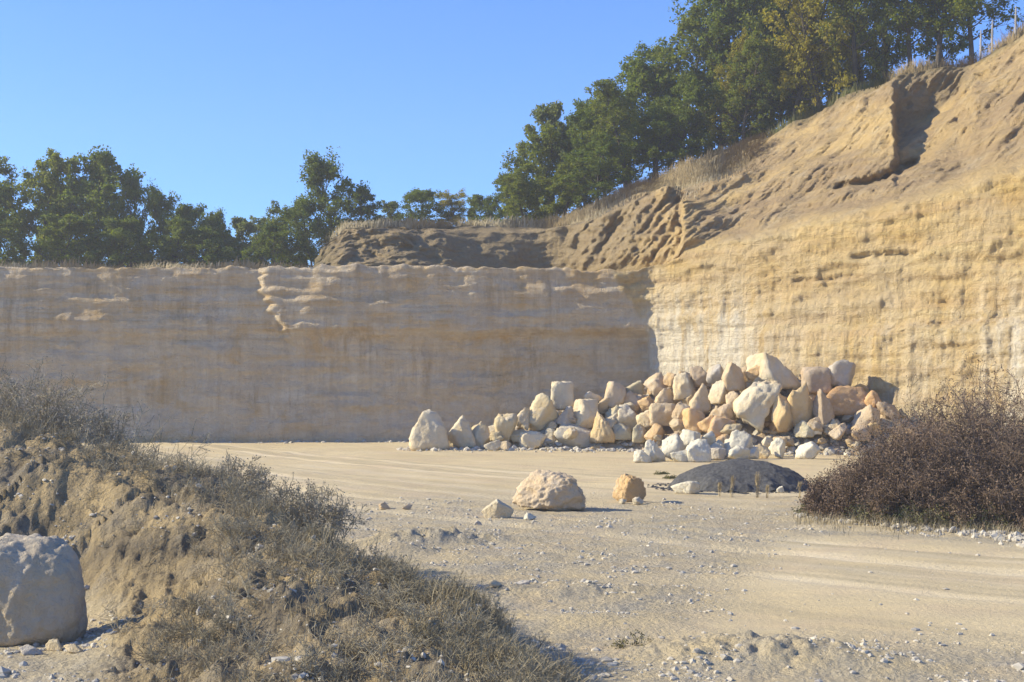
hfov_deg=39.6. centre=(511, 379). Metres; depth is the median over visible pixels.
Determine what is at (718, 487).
dry weed
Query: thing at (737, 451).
boulder
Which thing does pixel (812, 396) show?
wedged stone
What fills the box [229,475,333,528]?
bare shrub
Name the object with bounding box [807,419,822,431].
wedged stone
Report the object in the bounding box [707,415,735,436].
boulder
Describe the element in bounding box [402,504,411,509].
stone
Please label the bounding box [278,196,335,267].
tree
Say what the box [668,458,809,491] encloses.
gravel heap
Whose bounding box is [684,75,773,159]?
tree
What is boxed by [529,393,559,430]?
boulder
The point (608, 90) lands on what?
tree
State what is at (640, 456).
boulder
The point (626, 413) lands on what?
boulder
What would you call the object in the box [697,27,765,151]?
tree
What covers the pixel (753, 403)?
boulder
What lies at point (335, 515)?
bare shrub
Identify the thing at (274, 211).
tree
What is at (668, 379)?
boulder
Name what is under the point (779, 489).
stone
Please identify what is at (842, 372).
boulder
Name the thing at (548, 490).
boulder
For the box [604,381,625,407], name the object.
boulder
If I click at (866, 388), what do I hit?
wedged stone
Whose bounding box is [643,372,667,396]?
boulder
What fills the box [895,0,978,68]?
tree
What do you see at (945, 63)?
crest grass
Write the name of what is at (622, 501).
stone
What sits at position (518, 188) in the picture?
tree
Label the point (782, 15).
tree
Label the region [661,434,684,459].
boulder
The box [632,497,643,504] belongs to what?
stone
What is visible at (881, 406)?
boulder
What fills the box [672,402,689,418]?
boulder
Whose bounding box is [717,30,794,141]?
tree
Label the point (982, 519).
weed clump
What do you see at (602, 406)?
boulder
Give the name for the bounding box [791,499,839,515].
weed clump
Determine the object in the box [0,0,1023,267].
sky
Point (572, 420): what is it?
wedged stone
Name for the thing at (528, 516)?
stone
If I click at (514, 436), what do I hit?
boulder
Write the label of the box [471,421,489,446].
boulder
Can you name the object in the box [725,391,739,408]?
boulder
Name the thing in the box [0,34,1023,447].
cliff
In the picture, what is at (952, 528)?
stone
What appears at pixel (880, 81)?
spur grass
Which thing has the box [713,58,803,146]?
tree
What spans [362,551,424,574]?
bare shrub
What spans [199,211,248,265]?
tree
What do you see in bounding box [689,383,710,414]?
boulder
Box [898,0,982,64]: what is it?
tree
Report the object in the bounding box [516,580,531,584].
stone
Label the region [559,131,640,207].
tree
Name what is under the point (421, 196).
tree
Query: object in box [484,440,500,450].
boulder
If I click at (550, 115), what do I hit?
tree
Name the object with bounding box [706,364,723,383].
boulder
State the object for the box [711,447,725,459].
boulder
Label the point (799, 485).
dry weed
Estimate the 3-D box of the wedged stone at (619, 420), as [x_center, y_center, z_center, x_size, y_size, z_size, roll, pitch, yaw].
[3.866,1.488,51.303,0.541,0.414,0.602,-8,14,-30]
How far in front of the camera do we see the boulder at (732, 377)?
49.36 m
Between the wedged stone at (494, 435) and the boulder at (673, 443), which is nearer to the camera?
the boulder at (673, 443)
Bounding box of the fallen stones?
[82,439,407,443]
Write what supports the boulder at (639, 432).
on the rubble
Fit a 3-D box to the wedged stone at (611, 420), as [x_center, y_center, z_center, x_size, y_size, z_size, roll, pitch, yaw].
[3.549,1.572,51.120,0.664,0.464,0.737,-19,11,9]
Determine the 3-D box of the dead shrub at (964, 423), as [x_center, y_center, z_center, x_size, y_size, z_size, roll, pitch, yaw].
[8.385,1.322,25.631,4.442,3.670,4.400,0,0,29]
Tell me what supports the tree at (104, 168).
on the cliff
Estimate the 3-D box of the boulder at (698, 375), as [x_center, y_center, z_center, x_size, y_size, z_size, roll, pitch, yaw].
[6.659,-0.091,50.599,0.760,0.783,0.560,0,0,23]
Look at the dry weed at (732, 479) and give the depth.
30.49 m
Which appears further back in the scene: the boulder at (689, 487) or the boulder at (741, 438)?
the boulder at (741, 438)
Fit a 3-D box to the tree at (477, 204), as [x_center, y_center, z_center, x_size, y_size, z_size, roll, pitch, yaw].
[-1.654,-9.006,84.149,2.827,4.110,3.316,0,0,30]
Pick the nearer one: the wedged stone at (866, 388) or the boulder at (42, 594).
the boulder at (42, 594)
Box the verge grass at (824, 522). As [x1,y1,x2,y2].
[792,507,1023,547]
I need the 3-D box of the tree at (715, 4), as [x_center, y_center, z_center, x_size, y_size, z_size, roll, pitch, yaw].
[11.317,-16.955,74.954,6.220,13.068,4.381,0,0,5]
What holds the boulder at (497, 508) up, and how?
on the ground at (984, 601)
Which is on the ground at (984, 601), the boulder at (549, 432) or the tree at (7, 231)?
the boulder at (549, 432)
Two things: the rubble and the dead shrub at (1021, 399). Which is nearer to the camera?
the dead shrub at (1021, 399)
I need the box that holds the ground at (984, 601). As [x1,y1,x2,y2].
[0,421,1023,681]
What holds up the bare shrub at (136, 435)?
on the ground at (984, 601)
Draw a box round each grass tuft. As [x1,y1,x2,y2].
[653,470,669,474]
[662,474,675,478]
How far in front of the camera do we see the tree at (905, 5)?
67.56 m
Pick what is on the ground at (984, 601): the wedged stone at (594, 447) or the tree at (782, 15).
the wedged stone at (594, 447)
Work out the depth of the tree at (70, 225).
74.93 m
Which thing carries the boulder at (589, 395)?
on the wedged stone
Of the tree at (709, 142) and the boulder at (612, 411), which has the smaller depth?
the boulder at (612, 411)
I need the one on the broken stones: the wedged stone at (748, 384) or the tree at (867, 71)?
the wedged stone at (748, 384)
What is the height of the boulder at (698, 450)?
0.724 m
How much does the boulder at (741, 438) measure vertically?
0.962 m
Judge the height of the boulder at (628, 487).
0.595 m
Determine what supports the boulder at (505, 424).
on the rubble
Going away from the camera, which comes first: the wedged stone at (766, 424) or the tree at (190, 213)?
the wedged stone at (766, 424)
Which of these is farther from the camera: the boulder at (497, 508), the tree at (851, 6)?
the tree at (851, 6)
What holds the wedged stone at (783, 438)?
on the wedged stone at (790, 441)
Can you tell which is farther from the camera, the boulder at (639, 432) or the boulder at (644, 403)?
the boulder at (644, 403)
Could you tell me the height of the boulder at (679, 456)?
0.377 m
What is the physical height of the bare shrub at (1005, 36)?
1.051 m
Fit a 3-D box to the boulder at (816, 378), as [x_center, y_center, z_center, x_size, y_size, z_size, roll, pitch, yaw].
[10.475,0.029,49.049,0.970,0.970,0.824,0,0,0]
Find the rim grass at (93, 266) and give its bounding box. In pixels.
[0,256,314,269]
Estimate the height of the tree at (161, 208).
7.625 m
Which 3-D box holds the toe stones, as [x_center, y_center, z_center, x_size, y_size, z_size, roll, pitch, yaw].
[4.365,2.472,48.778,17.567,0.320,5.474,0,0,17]
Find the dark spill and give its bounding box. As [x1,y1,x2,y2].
[647,483,810,494]
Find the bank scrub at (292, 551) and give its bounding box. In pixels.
[0,411,598,681]
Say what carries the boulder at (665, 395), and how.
on the rubble
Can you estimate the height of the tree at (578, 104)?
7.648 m
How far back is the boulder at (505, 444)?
50.45 m
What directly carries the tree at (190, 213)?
on the cliff
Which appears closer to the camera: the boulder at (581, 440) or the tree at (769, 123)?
the boulder at (581, 440)
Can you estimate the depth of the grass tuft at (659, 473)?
37.42 m
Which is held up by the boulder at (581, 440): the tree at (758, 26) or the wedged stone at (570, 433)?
the wedged stone at (570, 433)
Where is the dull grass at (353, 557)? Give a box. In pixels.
[1,406,583,681]
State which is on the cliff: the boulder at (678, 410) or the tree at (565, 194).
the tree at (565, 194)
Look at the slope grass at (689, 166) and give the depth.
65.90 m
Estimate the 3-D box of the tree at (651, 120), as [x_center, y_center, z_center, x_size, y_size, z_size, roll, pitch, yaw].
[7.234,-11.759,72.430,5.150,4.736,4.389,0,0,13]
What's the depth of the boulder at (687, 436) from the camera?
44.27 m
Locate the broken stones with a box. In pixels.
[480,377,927,454]
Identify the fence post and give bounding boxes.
[979,30,981,60]
[991,20,992,45]
[1014,6,1016,38]
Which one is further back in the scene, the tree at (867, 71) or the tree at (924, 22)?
the tree at (867, 71)
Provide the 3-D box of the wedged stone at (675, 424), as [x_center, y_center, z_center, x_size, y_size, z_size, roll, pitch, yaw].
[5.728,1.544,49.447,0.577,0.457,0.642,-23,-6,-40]
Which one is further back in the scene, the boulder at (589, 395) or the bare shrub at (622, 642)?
the boulder at (589, 395)
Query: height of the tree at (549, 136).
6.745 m
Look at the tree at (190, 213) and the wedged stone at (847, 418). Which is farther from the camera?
the tree at (190, 213)
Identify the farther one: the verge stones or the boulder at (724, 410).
the boulder at (724, 410)
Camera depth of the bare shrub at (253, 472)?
18.07 m
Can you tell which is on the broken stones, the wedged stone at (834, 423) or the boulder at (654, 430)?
the wedged stone at (834, 423)
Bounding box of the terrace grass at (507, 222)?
[321,209,583,247]
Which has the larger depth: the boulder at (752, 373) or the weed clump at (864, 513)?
the boulder at (752, 373)
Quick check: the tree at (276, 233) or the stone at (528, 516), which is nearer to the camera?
the stone at (528, 516)
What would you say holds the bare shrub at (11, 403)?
on the ground at (984, 601)
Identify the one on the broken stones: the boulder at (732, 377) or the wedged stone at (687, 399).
the wedged stone at (687, 399)
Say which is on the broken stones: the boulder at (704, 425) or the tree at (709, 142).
the boulder at (704, 425)
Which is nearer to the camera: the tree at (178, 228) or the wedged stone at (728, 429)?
the wedged stone at (728, 429)
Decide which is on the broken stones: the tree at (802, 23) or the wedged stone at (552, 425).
the wedged stone at (552, 425)
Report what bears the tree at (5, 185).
on the cliff
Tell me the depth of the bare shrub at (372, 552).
15.81 m
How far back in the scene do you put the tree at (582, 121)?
73.62 m
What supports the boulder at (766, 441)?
on the ground at (984, 601)
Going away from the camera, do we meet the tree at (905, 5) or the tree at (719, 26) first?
the tree at (905, 5)
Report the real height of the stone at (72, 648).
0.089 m
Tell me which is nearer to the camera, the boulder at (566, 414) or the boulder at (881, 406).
the boulder at (881, 406)
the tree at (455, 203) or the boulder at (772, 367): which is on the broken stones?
the boulder at (772, 367)
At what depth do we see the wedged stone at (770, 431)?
47.91 m
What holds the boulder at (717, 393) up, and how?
on the wedged stone
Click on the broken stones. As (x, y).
(825, 447)
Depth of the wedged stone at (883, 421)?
47.40 m
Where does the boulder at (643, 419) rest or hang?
on the broken stones
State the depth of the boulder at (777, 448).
45.37 m
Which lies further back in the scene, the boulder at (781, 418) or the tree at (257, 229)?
the tree at (257, 229)
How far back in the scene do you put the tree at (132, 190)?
79.15 m
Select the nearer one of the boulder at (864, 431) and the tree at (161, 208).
the boulder at (864, 431)
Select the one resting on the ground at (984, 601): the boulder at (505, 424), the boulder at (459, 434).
the boulder at (459, 434)
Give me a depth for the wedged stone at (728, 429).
47.66 m
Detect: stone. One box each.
[19,644,42,654]
[45,639,62,650]
[64,644,82,652]
[379,502,390,509]
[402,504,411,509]
[489,431,501,440]
[489,580,500,586]
[492,435,504,440]
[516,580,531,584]
[524,512,535,519]
[547,421,556,428]
[563,427,578,439]
[568,418,576,423]
[589,445,601,449]
[605,413,617,427]
[616,416,624,422]
[619,499,626,503]
[626,402,636,412]
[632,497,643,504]
[654,435,661,440]
[669,418,683,430]
[682,395,693,404]
[716,434,729,443]
[719,423,741,434]
[739,381,751,391]
[741,366,746,376]
[764,421,771,426]
[765,413,771,421]
[768,429,781,433]
[769,423,775,430]
[773,436,786,445]
[776,486,783,492]
[783,436,793,446]
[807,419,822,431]
[809,394,815,400]
[817,438,826,443]
[822,427,830,434]
[828,419,840,429]
[841,415,853,422]
[844,439,854,447]
[851,440,860,448]
[853,384,869,392]
[867,422,882,436]
[880,414,892,429]
[949,526,959,532]
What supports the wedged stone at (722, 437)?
on the toe stones
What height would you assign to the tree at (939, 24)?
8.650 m
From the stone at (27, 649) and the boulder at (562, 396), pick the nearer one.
the stone at (27, 649)
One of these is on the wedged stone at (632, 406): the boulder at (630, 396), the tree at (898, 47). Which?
the boulder at (630, 396)
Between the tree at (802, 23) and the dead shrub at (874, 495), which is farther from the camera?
the tree at (802, 23)
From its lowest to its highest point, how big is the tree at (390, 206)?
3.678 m
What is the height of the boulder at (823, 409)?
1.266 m
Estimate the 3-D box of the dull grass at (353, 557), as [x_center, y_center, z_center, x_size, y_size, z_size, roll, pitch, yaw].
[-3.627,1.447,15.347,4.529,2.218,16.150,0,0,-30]
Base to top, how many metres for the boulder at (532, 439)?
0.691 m
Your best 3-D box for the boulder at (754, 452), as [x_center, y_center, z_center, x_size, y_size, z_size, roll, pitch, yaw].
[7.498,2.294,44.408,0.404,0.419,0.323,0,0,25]
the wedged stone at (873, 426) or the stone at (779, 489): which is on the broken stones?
the wedged stone at (873, 426)
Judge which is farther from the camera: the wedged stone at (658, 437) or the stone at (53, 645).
the wedged stone at (658, 437)
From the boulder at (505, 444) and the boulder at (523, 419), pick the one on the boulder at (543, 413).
the boulder at (523, 419)
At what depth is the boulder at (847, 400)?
47.82 m
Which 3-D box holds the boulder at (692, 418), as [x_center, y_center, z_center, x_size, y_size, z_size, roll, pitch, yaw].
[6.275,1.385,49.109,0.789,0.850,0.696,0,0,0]
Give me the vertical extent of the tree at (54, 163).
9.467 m
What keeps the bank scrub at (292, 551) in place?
on the ground at (984, 601)
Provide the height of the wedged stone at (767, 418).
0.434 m
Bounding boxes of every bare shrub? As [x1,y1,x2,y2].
[0,356,107,432]
[0,376,40,422]
[28,390,135,451]
[67,381,215,472]
[185,448,276,490]
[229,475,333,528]
[266,472,372,537]
[335,527,384,563]
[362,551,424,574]
[605,629,653,648]
[1000,28,1013,41]
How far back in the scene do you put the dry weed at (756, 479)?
30.20 m
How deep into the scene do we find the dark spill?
31.85 m
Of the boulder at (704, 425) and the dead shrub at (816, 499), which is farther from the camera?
the boulder at (704, 425)
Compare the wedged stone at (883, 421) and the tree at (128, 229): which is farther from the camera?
the tree at (128, 229)
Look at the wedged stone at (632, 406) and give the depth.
51.72 m
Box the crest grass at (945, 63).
[885,14,1023,79]
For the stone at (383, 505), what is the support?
on the ground at (984, 601)
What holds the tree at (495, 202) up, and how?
on the cliff
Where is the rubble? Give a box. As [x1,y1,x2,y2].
[509,379,908,455]
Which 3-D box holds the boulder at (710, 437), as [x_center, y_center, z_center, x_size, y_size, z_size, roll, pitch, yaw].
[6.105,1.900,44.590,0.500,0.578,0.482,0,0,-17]
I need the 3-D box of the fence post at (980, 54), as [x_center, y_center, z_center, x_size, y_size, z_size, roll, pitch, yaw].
[19.470,-13.653,59.110,0.090,1.740,0.084,0,0,22]
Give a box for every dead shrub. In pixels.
[796,454,919,519]
[819,401,1020,521]
[845,352,1023,518]
[916,399,1023,532]
[955,369,1023,515]
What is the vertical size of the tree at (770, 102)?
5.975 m
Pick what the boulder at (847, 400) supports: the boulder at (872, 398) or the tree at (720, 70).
the boulder at (872, 398)
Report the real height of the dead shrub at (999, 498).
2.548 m
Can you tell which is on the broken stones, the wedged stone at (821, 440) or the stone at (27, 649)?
the wedged stone at (821, 440)
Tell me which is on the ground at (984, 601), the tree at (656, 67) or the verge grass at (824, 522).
the verge grass at (824, 522)
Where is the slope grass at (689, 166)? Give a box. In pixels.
[538,129,778,227]
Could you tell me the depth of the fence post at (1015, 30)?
57.85 m
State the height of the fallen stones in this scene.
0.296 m
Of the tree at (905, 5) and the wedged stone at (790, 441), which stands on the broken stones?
the wedged stone at (790, 441)
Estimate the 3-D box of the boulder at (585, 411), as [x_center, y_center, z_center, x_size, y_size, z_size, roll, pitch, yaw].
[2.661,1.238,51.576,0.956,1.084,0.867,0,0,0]
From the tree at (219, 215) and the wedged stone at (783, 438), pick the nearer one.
the wedged stone at (783, 438)
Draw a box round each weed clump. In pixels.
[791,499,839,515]
[842,497,922,525]
[897,494,965,528]
[948,494,1023,530]
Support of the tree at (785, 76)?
on the cliff
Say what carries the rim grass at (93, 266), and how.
on the cliff
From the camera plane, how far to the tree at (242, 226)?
84.03 m
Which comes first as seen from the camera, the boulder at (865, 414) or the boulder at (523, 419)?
the boulder at (865, 414)
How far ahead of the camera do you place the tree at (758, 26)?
73.15 m
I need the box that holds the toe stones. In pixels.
[396,445,879,458]
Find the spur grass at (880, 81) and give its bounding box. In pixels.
[759,72,900,136]
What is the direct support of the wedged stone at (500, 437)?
on the wedged stone at (494, 435)
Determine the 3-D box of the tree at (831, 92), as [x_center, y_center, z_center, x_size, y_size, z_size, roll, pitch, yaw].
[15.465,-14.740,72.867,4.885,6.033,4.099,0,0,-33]
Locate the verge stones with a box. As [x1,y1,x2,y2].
[796,509,1023,547]
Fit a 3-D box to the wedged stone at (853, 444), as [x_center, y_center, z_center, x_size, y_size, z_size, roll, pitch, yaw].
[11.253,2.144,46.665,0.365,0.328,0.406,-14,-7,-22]
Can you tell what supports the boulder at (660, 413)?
on the broken stones
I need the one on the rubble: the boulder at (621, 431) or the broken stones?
the boulder at (621, 431)
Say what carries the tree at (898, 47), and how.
on the cliff
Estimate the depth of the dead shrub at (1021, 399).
24.66 m
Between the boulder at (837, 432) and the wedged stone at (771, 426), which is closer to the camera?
the boulder at (837, 432)
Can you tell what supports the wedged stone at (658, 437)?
on the boulder at (654, 430)
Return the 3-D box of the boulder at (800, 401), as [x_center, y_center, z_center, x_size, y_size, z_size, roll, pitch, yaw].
[9.689,0.835,48.001,1.273,1.543,0.982,0,0,-30]
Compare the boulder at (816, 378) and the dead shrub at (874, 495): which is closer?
the dead shrub at (874, 495)
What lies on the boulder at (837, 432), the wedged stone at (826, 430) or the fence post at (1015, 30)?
the wedged stone at (826, 430)
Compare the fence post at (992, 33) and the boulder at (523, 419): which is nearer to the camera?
the boulder at (523, 419)
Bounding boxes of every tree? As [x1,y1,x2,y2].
[0,147,88,264]
[0,156,21,257]
[0,207,41,265]
[20,213,108,265]
[21,182,104,261]
[32,144,146,266]
[76,215,166,268]
[78,181,146,266]
[103,169,154,267]
[137,178,203,267]
[138,215,217,266]
[160,202,207,265]
[177,229,244,265]
[198,206,227,258]
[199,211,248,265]
[215,215,273,266]
[239,216,275,265]
[239,220,304,267]
[264,200,314,267]
[269,144,373,262]
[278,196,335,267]
[339,187,383,230]
[377,200,414,220]
[393,187,464,224]
[434,188,476,226]
[467,193,501,222]
[481,171,527,222]
[492,167,545,220]
[499,122,574,219]
[513,99,595,217]
[530,159,612,220]
[551,97,619,211]
[555,107,633,195]
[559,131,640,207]
[581,77,653,187]
[583,53,686,192]
[604,102,703,179]
[619,37,681,177]
[642,4,751,160]
[644,72,725,169]
[659,0,756,150]
[668,0,779,142]
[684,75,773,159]
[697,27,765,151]
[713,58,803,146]
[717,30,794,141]
[719,0,804,128]
[748,37,813,137]
[756,0,841,112]
[757,0,858,115]
[768,0,846,117]
[776,35,861,113]
[807,0,909,88]
[819,31,893,94]
[829,0,895,93]
[849,0,915,78]
[863,0,959,67]
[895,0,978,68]
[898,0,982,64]
[918,0,1023,62]
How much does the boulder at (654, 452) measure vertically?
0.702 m
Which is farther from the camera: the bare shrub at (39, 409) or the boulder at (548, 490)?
the boulder at (548, 490)
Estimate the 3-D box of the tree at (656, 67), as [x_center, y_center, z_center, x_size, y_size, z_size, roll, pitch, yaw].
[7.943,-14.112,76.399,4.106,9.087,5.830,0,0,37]
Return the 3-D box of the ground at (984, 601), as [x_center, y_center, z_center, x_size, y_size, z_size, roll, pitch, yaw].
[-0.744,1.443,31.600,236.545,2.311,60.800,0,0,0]
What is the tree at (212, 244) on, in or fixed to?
on the cliff
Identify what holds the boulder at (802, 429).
on the broken stones
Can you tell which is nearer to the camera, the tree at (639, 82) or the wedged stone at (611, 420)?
the wedged stone at (611, 420)
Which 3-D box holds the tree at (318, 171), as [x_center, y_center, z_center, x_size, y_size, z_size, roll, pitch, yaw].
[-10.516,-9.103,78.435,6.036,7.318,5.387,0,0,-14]
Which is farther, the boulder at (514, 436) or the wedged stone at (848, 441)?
the boulder at (514, 436)
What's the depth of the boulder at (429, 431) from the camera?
50.08 m
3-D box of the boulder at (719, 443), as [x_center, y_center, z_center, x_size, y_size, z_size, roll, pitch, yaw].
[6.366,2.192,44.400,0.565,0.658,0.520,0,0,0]
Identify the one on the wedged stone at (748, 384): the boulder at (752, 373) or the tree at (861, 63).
the boulder at (752, 373)
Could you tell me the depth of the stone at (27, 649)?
12.98 m
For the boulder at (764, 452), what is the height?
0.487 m
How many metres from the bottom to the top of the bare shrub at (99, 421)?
1.029 m
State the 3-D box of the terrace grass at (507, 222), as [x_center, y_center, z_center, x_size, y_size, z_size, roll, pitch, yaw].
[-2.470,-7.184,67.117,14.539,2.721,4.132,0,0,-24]
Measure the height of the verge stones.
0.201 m
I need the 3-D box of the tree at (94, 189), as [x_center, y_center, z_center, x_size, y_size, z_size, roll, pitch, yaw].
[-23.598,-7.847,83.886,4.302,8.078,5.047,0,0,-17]
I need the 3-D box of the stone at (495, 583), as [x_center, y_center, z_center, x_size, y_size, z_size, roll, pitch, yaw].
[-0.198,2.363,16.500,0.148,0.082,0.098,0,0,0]
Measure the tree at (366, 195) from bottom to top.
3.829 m
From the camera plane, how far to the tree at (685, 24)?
74.53 m
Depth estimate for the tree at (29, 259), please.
85.97 m
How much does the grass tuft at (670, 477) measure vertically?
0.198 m
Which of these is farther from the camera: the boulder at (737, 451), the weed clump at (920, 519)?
the boulder at (737, 451)
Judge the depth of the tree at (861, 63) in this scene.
73.15 m
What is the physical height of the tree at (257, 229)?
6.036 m
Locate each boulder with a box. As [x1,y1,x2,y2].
[0,533,87,646]
[409,409,449,450]
[447,415,475,447]
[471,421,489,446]
[481,499,513,517]
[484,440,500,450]
[494,413,517,441]
[500,440,510,449]
[510,429,525,441]
[512,469,585,510]
[516,407,529,429]
[518,430,546,449]
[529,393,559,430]
[545,428,554,443]
[551,381,573,409]
[554,406,574,424]
[554,423,591,447]
[573,399,598,428]
[584,391,601,401]
[589,411,614,443]
[598,398,609,413]
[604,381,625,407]
[605,405,619,417]
[611,423,631,439]
[612,473,645,501]
[617,403,636,430]
[624,391,639,412]
[626,380,643,395]
[632,424,645,442]
[633,450,651,462]
[636,410,651,429]
[637,396,653,411]
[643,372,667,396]
[644,423,662,441]
[644,439,665,461]
[649,403,675,425]
[654,387,677,403]
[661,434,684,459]
[663,372,675,387]
[670,450,686,461]
[670,481,699,493]
[672,372,694,399]
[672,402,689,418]
[680,429,700,448]
[682,407,704,431]
[686,439,710,461]
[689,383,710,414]
[690,366,707,387]
[697,414,713,432]
[701,431,715,444]
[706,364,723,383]
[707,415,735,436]
[708,380,727,404]
[709,404,735,419]
[710,440,723,459]
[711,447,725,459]
[721,362,744,391]
[724,430,752,457]
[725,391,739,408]
[725,445,749,459]
[733,380,782,432]
[745,365,759,379]
[746,352,800,388]
[749,446,758,458]
[755,444,770,458]
[761,437,772,446]
[768,437,785,457]
[771,393,792,432]
[787,382,813,426]
[793,420,814,437]
[795,441,819,458]
[800,366,831,393]
[813,389,834,424]
[826,385,867,415]
[827,423,846,439]
[828,359,855,386]
[851,404,879,427]
[851,423,871,440]
[864,390,881,407]
[876,402,901,418]
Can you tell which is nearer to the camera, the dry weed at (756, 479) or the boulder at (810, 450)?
the dry weed at (756, 479)
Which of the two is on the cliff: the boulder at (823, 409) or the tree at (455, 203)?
the tree at (455, 203)
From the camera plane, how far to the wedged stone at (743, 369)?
50.57 m
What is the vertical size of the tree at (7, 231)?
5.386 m
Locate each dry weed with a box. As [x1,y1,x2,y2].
[717,482,721,496]
[729,475,735,495]
[754,472,764,497]
[797,481,801,496]
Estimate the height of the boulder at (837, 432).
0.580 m
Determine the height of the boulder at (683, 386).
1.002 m
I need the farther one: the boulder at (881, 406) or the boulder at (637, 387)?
the boulder at (637, 387)
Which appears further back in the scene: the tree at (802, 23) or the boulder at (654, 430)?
the tree at (802, 23)
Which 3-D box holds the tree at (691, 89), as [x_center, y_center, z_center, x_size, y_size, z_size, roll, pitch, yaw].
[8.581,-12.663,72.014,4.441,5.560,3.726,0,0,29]
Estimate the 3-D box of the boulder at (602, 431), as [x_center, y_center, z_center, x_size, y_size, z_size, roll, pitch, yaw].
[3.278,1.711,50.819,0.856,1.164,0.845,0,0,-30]

